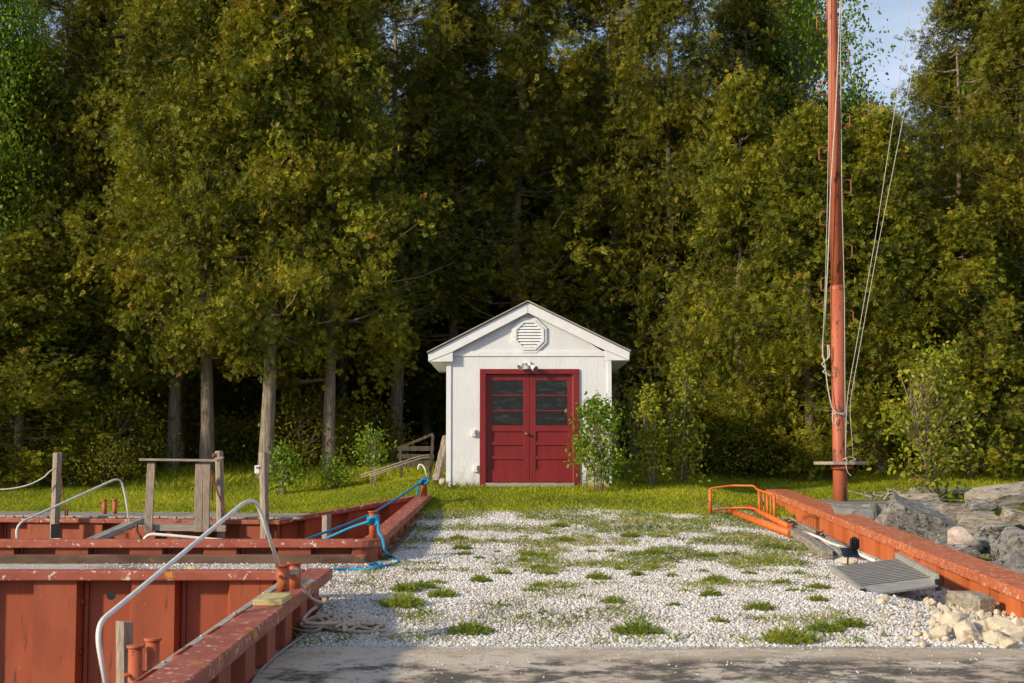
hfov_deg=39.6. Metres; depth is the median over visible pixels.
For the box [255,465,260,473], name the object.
utility box
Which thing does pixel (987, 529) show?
boulder
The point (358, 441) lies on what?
bush
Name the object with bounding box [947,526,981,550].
boulder
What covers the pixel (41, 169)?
cedar tree
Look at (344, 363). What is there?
cedar tree
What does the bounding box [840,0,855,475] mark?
rope
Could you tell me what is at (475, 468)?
electrical box
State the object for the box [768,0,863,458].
tree
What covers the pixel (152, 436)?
bush
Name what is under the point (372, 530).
mooring bitt
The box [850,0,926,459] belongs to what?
rope
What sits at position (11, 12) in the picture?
leafy tree
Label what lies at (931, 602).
rubble stone
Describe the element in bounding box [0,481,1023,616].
ground
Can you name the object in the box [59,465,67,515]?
chain
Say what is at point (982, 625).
rubble stone
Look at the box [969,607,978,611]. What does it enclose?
rubble stone
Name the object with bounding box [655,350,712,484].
sapling
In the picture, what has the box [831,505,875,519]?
boulder
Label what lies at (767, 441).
bush
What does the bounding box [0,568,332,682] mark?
steel dock wall
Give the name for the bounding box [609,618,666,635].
weed tuft
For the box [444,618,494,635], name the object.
weed tuft
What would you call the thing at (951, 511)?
boulder
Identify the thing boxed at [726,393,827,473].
bush
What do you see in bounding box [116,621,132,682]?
wooden post
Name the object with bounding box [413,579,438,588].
weed tuft
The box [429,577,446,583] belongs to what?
weed tuft
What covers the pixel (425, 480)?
rope
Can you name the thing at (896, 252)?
cedar tree
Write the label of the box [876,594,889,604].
rubble stone
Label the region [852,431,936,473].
bush
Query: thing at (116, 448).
bush
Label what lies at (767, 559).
weed tuft
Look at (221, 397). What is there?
cedar tree
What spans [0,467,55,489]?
rope
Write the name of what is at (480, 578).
weed tuft
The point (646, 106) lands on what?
cedar tree
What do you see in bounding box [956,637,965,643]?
rubble stone
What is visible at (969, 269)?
cedar tree
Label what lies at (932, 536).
boulder
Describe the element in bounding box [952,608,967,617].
rubble stone
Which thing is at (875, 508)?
riprap rock
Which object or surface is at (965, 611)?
rubble stone
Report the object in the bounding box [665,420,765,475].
bush
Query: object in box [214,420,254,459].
bush
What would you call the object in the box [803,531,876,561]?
white pole
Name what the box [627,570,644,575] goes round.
weed tuft
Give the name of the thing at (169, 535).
tube rail
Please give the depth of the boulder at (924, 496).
23.55 m
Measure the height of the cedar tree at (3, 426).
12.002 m
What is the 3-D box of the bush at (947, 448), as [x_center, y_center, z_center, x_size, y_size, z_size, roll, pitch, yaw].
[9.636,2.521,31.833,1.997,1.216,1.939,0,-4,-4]
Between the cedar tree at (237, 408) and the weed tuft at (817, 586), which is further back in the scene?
the cedar tree at (237, 408)
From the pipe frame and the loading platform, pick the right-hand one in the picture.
the pipe frame
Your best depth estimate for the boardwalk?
23.68 m
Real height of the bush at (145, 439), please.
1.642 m
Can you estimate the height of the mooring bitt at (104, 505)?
0.285 m
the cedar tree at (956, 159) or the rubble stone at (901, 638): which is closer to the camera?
the rubble stone at (901, 638)
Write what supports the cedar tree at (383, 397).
on the forest floor
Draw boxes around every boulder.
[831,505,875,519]
[874,494,958,538]
[897,493,939,500]
[907,487,971,498]
[915,500,951,508]
[924,531,947,541]
[937,504,970,520]
[944,544,979,557]
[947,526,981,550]
[955,512,1002,536]
[960,499,997,511]
[964,481,1023,509]
[972,511,994,513]
[974,531,988,553]
[975,523,1023,536]
[986,534,998,560]
[987,561,1023,574]
[991,524,1023,558]
[1000,506,1023,525]
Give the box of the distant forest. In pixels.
[154,344,1020,459]
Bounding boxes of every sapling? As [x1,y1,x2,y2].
[626,380,673,486]
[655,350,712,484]
[867,335,991,502]
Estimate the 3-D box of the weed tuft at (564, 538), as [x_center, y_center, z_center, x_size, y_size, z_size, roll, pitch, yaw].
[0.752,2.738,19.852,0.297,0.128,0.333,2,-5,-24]
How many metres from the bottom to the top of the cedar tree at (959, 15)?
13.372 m
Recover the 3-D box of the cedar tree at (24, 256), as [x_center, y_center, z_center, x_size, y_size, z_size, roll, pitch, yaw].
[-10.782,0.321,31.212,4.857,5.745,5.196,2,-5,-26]
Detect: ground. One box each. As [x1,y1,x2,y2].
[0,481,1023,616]
[0,506,1017,648]
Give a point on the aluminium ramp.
(900, 573)
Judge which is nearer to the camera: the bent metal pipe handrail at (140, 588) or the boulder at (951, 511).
the bent metal pipe handrail at (140, 588)
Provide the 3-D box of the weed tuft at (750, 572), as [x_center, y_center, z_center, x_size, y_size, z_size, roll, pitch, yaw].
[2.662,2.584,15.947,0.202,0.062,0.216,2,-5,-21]
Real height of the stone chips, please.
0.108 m
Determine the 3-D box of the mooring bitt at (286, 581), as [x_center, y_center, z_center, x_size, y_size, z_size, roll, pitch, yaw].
[-1.712,1.801,10.903,0.120,0.206,0.424,-1,-5,14]
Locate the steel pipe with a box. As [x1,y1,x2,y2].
[725,504,791,537]
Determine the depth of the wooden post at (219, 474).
22.74 m
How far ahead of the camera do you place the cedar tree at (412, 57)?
35.49 m
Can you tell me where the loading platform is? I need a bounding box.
[135,453,225,538]
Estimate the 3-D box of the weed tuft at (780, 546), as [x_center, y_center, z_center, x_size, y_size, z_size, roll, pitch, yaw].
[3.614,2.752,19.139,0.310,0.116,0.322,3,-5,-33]
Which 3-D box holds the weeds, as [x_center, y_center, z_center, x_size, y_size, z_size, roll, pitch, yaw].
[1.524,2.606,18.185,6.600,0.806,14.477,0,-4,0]
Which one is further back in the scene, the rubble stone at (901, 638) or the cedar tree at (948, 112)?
the cedar tree at (948, 112)
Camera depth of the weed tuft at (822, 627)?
11.61 m
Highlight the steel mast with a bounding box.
[814,0,867,500]
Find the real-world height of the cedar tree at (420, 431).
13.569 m
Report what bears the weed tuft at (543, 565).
on the gravel ground at (66, 566)
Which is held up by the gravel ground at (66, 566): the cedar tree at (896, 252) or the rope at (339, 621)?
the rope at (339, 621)
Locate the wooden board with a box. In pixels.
[253,593,291,605]
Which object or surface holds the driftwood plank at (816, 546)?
on the gravel ground at (66, 566)
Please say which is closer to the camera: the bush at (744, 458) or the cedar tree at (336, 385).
the bush at (744, 458)
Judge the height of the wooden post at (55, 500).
2.099 m
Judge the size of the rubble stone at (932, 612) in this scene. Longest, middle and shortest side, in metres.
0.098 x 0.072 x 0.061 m
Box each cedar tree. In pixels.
[0,0,127,431]
[0,0,222,446]
[0,42,142,467]
[0,61,82,442]
[0,227,127,487]
[8,0,302,471]
[16,255,217,470]
[41,47,193,305]
[58,0,341,472]
[107,167,303,463]
[118,283,250,453]
[130,0,393,480]
[164,163,364,462]
[173,0,481,472]
[188,344,323,459]
[248,13,298,459]
[249,7,440,442]
[258,177,438,454]
[285,193,410,448]
[296,0,523,461]
[321,67,512,460]
[336,69,505,460]
[340,0,586,369]
[364,95,421,452]
[392,0,654,328]
[404,32,630,446]
[462,12,606,324]
[499,36,704,374]
[504,0,725,461]
[525,0,790,459]
[539,14,666,461]
[602,67,728,458]
[630,0,857,453]
[636,17,891,437]
[646,57,867,471]
[695,95,913,480]
[765,94,1023,476]
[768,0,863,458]
[795,101,921,375]
[815,201,1010,455]
[850,0,1023,456]
[877,199,1023,480]
[879,0,1023,461]
[905,41,1021,428]
[930,55,1023,425]
[990,111,1023,398]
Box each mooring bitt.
[100,499,118,513]
[122,637,161,682]
[275,561,301,591]
[368,511,377,537]
[420,476,427,495]
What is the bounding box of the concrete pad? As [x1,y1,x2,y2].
[817,499,964,508]
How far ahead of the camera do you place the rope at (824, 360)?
25.75 m
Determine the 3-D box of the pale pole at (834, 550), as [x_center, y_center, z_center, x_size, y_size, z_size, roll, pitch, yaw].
[4.402,2.859,19.686,0.056,0.127,1.706,0,-4,3]
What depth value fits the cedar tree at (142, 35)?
31.90 m
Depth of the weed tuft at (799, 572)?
15.94 m
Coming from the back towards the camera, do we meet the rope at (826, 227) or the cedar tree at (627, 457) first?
the cedar tree at (627, 457)
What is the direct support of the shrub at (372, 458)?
on the ground at (513, 504)
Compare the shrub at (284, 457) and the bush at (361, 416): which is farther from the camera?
the bush at (361, 416)
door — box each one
[486,375,529,481]
[530,375,572,481]
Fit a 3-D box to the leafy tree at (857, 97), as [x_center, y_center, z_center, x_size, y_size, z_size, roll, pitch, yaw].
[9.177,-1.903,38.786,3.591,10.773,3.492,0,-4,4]
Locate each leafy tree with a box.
[0,0,86,401]
[61,0,256,422]
[676,0,858,132]
[703,0,911,417]
[815,76,884,297]
[940,0,1023,392]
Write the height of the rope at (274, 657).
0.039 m
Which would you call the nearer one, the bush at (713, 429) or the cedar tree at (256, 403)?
the bush at (713, 429)
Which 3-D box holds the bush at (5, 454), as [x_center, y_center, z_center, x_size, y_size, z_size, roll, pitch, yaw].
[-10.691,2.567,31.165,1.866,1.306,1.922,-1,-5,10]
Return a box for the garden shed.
[427,300,630,486]
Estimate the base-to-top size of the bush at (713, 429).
1.865 m
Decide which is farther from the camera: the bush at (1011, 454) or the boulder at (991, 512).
the bush at (1011, 454)
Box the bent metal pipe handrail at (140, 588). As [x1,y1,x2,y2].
[96,499,315,682]
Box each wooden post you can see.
[50,452,61,538]
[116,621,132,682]
[215,451,224,538]
[259,452,268,538]
[322,515,330,602]
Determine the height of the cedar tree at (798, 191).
8.524 m
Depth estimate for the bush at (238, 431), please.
33.57 m
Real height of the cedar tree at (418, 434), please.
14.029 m
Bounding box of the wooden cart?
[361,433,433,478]
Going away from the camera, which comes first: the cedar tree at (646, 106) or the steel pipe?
the steel pipe
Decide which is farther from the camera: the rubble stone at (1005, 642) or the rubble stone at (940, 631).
the rubble stone at (940, 631)
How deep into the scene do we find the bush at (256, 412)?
34.22 m
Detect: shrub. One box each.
[258,439,311,494]
[310,448,362,489]
[344,420,396,486]
[563,390,633,493]
[615,378,650,478]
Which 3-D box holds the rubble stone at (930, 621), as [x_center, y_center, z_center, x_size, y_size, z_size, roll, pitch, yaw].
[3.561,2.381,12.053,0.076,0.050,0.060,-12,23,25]
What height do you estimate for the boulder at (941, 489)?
0.234 m
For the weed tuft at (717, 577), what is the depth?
15.02 m
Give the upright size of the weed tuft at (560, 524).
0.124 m
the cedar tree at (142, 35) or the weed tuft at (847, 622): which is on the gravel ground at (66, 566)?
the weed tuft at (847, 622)
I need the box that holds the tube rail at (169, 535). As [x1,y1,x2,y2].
[143,533,220,538]
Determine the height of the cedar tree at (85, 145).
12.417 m
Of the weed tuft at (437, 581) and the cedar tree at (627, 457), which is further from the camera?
the cedar tree at (627, 457)
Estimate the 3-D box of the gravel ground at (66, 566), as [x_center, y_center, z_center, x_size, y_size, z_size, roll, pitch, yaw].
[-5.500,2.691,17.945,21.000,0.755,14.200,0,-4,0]
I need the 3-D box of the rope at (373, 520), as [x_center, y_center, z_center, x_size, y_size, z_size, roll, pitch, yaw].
[-2.004,2.444,17.598,1.253,0.592,2.641,2,-5,-20]
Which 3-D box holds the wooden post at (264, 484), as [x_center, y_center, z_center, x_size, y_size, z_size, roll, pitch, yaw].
[-3.848,2.972,22.136,0.212,2.516,0.138,0,-4,0]
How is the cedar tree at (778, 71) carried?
on the forest floor
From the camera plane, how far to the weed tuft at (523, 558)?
17.62 m
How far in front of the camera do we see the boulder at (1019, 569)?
16.76 m
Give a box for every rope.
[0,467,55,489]
[250,633,306,682]
[289,568,404,636]
[305,477,428,538]
[322,514,399,570]
[821,0,847,424]
[822,112,828,343]
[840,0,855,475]
[845,0,911,459]
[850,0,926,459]
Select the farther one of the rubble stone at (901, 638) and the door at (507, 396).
the door at (507, 396)
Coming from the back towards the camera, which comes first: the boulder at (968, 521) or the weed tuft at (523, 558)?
the boulder at (968, 521)
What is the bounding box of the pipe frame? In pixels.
[709,485,775,522]
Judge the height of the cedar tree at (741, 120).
9.544 m
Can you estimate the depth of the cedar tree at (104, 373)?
32.73 m
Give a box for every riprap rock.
[862,502,881,517]
[934,538,947,545]
[979,553,990,557]
[993,551,1023,567]
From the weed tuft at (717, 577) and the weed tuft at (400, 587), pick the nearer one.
the weed tuft at (400, 587)
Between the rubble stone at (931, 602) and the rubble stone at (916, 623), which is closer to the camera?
the rubble stone at (916, 623)
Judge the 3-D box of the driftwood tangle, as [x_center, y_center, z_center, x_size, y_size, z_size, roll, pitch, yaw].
[6.383,2.608,24.170,1.171,0.246,0.952,-2,-5,29]
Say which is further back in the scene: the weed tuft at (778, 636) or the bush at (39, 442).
the bush at (39, 442)
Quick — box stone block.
[835,556,857,564]
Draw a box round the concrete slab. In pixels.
[254,648,1023,682]
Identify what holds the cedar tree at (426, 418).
on the forest floor
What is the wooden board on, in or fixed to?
on the steel dock wall at (50, 619)
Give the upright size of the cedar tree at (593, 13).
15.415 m
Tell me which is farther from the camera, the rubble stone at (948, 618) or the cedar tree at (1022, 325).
the cedar tree at (1022, 325)
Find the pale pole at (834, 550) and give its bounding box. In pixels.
[819,540,841,556]
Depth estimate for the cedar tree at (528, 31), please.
35.54 m
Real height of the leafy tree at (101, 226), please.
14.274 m
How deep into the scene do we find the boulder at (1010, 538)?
17.94 m
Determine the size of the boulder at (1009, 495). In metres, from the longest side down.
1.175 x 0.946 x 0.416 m
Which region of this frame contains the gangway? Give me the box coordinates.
[15,479,144,538]
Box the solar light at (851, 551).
[840,537,859,564]
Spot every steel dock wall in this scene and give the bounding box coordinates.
[0,494,431,610]
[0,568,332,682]
[766,489,1023,617]
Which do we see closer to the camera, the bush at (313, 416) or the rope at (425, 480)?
the rope at (425, 480)
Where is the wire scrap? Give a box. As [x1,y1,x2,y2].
[775,518,823,535]
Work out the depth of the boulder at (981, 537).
18.69 m
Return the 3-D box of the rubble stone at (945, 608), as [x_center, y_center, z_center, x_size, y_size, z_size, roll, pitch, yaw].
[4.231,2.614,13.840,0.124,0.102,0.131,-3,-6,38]
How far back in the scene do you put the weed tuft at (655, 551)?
18.29 m
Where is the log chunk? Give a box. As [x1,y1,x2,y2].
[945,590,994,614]
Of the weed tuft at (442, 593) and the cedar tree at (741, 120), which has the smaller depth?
the weed tuft at (442, 593)
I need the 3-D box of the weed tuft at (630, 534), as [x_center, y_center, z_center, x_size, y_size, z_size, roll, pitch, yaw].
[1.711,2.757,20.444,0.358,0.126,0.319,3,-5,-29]
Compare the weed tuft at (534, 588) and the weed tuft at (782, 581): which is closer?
the weed tuft at (534, 588)
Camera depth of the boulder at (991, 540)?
18.44 m
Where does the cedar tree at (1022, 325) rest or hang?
on the forest floor
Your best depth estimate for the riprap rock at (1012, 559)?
16.82 m
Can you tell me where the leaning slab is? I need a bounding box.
[433,435,445,481]
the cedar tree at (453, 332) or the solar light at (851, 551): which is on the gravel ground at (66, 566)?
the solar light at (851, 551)
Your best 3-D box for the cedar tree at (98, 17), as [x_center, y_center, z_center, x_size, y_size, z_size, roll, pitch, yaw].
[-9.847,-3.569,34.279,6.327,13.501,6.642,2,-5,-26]
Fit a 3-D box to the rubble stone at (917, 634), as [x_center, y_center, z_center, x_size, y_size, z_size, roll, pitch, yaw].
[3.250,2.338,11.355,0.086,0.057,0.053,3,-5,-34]
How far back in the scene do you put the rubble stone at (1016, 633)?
11.20 m
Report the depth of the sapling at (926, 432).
24.28 m
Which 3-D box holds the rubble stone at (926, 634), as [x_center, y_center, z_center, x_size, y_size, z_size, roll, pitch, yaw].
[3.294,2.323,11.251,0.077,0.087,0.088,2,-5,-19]
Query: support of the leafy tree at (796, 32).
on the forest floor
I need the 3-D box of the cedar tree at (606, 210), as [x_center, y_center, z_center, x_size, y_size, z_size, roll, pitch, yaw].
[2.424,-2.574,40.114,6.119,12.311,5.874,0,-4,-1]
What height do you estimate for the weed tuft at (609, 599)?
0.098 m
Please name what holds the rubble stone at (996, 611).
on the gravel ground at (66, 566)
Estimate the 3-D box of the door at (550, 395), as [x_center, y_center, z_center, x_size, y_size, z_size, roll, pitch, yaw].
[0.759,1.648,27.021,0.841,2.038,0.045,0,-4,0]
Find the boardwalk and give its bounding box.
[0,511,311,518]
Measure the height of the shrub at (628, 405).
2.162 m
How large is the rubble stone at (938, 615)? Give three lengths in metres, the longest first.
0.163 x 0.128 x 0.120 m
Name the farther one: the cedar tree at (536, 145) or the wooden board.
the cedar tree at (536, 145)
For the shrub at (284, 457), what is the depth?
29.04 m
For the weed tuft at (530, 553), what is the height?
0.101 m
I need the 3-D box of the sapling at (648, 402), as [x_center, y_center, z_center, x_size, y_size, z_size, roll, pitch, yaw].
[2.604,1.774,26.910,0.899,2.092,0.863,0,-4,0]
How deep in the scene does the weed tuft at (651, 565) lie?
16.63 m
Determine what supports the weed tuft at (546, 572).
on the gravel ground at (66, 566)
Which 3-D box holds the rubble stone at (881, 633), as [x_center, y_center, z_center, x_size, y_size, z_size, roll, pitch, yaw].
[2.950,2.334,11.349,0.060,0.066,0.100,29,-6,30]
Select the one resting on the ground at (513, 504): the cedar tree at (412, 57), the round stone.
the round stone
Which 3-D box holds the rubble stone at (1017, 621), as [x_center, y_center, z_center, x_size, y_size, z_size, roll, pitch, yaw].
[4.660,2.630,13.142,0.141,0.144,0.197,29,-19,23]
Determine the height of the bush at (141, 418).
2.405 m
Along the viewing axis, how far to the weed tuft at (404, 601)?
12.87 m
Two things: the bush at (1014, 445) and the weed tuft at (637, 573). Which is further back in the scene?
the bush at (1014, 445)
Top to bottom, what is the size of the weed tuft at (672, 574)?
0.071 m
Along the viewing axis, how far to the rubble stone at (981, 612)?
13.51 m
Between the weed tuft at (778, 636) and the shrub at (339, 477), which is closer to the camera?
the weed tuft at (778, 636)
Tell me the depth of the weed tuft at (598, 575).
15.31 m
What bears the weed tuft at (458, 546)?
on the gravel ground at (66, 566)
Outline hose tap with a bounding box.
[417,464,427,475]
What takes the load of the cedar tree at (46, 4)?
on the forest floor
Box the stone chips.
[302,647,1020,682]
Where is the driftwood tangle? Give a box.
[848,488,909,500]
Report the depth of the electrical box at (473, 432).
26.89 m
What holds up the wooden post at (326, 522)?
in the water
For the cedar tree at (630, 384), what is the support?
on the forest floor
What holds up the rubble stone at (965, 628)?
on the gravel ground at (66, 566)
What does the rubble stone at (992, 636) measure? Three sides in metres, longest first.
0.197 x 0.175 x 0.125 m
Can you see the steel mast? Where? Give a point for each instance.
(838, 464)
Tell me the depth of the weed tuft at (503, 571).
15.92 m
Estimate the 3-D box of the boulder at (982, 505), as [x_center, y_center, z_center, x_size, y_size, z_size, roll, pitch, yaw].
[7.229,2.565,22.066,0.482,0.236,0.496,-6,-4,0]
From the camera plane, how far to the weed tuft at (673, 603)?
12.92 m
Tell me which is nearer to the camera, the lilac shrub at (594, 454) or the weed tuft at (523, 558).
the weed tuft at (523, 558)
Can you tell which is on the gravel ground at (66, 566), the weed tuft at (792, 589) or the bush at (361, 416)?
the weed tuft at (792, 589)
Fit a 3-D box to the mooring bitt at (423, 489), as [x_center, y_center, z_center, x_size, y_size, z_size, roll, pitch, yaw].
[-1.534,2.529,24.778,0.131,0.352,0.133,0,-4,0]
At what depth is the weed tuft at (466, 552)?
18.31 m
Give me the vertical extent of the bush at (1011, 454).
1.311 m
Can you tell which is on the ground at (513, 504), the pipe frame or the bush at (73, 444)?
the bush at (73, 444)
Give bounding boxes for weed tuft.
[377,590,426,607]
[388,580,423,592]
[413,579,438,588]
[427,586,458,597]
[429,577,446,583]
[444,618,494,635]
[449,533,467,538]
[451,543,473,549]
[457,550,473,554]
[468,573,492,582]
[492,567,512,574]
[517,555,531,561]
[521,549,537,555]
[521,585,544,591]
[529,581,548,586]
[530,562,551,568]
[536,569,556,574]
[551,520,569,526]
[555,534,574,541]
[585,570,612,579]
[599,595,624,602]
[604,548,616,551]
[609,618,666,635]
[620,530,640,537]
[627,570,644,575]
[641,562,658,568]
[642,545,666,554]
[665,572,678,576]
[666,601,682,606]
[694,549,716,555]
[699,587,723,596]
[702,573,730,581]
[707,614,729,623]
[740,569,757,574]
[741,600,775,610]
[759,557,776,562]
[759,623,822,644]
[771,542,790,549]
[771,577,792,583]
[785,586,797,591]
[790,568,806,573]
[796,587,814,591]
[804,582,831,588]
[804,619,846,632]
[806,593,830,601]
[831,616,869,627]
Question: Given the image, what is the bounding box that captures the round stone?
[439,478,445,485]
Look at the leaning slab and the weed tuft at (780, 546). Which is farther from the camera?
the leaning slab
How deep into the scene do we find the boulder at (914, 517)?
20.15 m
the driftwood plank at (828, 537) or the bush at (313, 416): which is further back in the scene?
the bush at (313, 416)
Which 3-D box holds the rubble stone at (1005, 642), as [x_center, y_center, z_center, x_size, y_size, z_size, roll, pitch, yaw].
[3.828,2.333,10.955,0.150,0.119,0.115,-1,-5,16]
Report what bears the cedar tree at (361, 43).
on the ground at (513, 504)
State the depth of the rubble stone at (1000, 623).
11.93 m
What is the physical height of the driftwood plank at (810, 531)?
0.249 m
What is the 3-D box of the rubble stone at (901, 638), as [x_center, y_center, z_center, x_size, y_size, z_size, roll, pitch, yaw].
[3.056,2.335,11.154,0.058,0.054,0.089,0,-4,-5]
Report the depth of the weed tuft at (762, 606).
12.71 m
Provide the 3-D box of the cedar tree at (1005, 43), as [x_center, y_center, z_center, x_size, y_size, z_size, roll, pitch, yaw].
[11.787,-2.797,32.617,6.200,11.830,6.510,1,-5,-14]
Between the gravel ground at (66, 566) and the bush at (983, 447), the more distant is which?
the bush at (983, 447)
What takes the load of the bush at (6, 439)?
on the ground at (513, 504)
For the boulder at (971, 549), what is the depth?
17.46 m
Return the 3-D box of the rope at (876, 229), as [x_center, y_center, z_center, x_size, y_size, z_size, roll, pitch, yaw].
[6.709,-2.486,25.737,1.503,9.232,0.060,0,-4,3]
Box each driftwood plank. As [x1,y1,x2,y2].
[789,526,832,558]
[791,523,842,555]
[798,523,847,547]
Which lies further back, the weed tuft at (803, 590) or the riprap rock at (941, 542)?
the riprap rock at (941, 542)
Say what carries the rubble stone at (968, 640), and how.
on the gravel ground at (66, 566)
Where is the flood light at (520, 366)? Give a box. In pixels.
[517,360,537,371]
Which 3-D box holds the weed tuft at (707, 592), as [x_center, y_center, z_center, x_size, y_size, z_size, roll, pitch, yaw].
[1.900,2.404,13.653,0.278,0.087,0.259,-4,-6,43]
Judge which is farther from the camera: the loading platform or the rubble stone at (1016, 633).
the loading platform
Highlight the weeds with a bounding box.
[292,497,921,644]
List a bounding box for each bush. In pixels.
[0,413,81,480]
[0,420,37,471]
[0,432,62,482]
[28,432,106,488]
[37,415,119,480]
[58,380,182,480]
[65,427,150,488]
[100,415,166,468]
[115,404,180,468]
[181,405,285,465]
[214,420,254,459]
[241,373,372,469]
[243,386,357,460]
[297,389,430,467]
[311,419,395,460]
[656,399,771,474]
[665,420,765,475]
[691,414,808,481]
[703,435,781,476]
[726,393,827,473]
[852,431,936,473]
[926,436,984,463]
[941,417,1023,477]
[982,426,1023,476]
[992,419,1023,477]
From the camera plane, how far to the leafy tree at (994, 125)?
36.68 m
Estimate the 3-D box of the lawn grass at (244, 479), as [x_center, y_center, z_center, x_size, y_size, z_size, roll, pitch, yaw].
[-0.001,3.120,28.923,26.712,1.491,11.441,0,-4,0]
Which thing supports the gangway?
attached to the loading platform
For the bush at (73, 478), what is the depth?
30.39 m
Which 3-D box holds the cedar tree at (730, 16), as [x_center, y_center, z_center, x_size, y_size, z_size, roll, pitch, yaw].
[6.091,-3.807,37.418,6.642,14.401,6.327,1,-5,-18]
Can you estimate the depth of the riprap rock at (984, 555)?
22.47 m
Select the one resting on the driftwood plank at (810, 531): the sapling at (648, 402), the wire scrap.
the wire scrap
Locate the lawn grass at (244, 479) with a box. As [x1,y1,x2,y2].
[0,459,1023,518]
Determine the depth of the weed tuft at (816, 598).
13.22 m
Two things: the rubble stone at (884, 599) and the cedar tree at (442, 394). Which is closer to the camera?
the rubble stone at (884, 599)
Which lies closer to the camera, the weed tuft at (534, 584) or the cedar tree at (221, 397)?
the weed tuft at (534, 584)
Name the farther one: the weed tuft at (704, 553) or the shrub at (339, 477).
the shrub at (339, 477)
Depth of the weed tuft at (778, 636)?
11.09 m
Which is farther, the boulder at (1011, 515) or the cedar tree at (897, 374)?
the cedar tree at (897, 374)
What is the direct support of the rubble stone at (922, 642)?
on the gravel ground at (66, 566)
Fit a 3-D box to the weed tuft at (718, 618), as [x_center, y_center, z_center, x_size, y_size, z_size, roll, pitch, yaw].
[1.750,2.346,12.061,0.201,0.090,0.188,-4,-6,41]
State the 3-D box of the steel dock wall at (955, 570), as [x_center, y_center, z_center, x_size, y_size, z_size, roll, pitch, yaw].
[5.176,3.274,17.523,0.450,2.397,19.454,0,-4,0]
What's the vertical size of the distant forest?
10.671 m
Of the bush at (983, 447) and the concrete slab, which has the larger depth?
the bush at (983, 447)
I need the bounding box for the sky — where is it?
[0,0,998,423]
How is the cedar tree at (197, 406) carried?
on the forest floor
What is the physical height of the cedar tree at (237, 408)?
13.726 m
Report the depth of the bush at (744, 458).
30.97 m
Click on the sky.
(896, 12)
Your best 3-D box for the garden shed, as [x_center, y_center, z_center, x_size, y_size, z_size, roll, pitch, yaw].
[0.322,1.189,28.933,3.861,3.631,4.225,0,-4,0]
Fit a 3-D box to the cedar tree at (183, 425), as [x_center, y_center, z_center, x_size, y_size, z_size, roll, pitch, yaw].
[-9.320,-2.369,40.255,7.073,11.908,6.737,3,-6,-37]
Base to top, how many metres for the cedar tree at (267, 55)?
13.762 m
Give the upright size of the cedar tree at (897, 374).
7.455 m
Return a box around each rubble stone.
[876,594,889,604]
[878,630,885,637]
[898,636,905,641]
[913,620,921,626]
[913,631,922,636]
[919,639,926,646]
[923,630,931,639]
[924,598,936,605]
[928,619,936,623]
[930,610,940,614]
[930,623,947,639]
[933,612,941,622]
[939,612,967,624]
[940,605,951,611]
[942,636,950,641]
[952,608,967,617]
[952,620,982,641]
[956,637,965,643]
[962,609,969,613]
[963,637,971,644]
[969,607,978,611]
[973,620,989,631]
[974,609,984,616]
[983,629,1003,644]
[987,617,1016,630]
[993,609,1000,614]
[999,636,1018,648]
[1001,627,1023,642]
[1011,617,1023,626]
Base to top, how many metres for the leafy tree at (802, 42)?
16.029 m
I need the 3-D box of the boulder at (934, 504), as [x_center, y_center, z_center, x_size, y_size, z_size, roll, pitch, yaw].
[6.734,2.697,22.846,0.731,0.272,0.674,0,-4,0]
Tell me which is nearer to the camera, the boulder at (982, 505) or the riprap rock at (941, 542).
the riprap rock at (941, 542)
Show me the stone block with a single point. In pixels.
(843, 560)
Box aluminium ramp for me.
[830,553,941,593]
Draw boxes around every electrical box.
[471,430,475,435]
[473,465,477,471]
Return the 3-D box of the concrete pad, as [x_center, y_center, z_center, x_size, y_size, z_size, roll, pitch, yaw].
[6.750,2.992,25.244,2.500,0.300,2.400,0,-4,0]
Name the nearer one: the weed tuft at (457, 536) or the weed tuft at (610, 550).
the weed tuft at (610, 550)
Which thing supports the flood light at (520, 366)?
attached to the garden shed
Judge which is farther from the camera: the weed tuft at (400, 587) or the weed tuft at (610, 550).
the weed tuft at (610, 550)
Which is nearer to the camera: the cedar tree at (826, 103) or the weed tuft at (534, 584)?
the weed tuft at (534, 584)
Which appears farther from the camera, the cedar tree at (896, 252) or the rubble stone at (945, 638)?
the cedar tree at (896, 252)
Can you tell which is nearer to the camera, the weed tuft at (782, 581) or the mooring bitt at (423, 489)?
the weed tuft at (782, 581)
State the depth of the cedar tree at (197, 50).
31.36 m
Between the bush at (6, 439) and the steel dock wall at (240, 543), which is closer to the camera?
the steel dock wall at (240, 543)
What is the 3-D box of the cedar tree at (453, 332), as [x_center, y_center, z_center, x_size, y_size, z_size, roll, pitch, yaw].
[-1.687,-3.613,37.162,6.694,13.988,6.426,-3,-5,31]

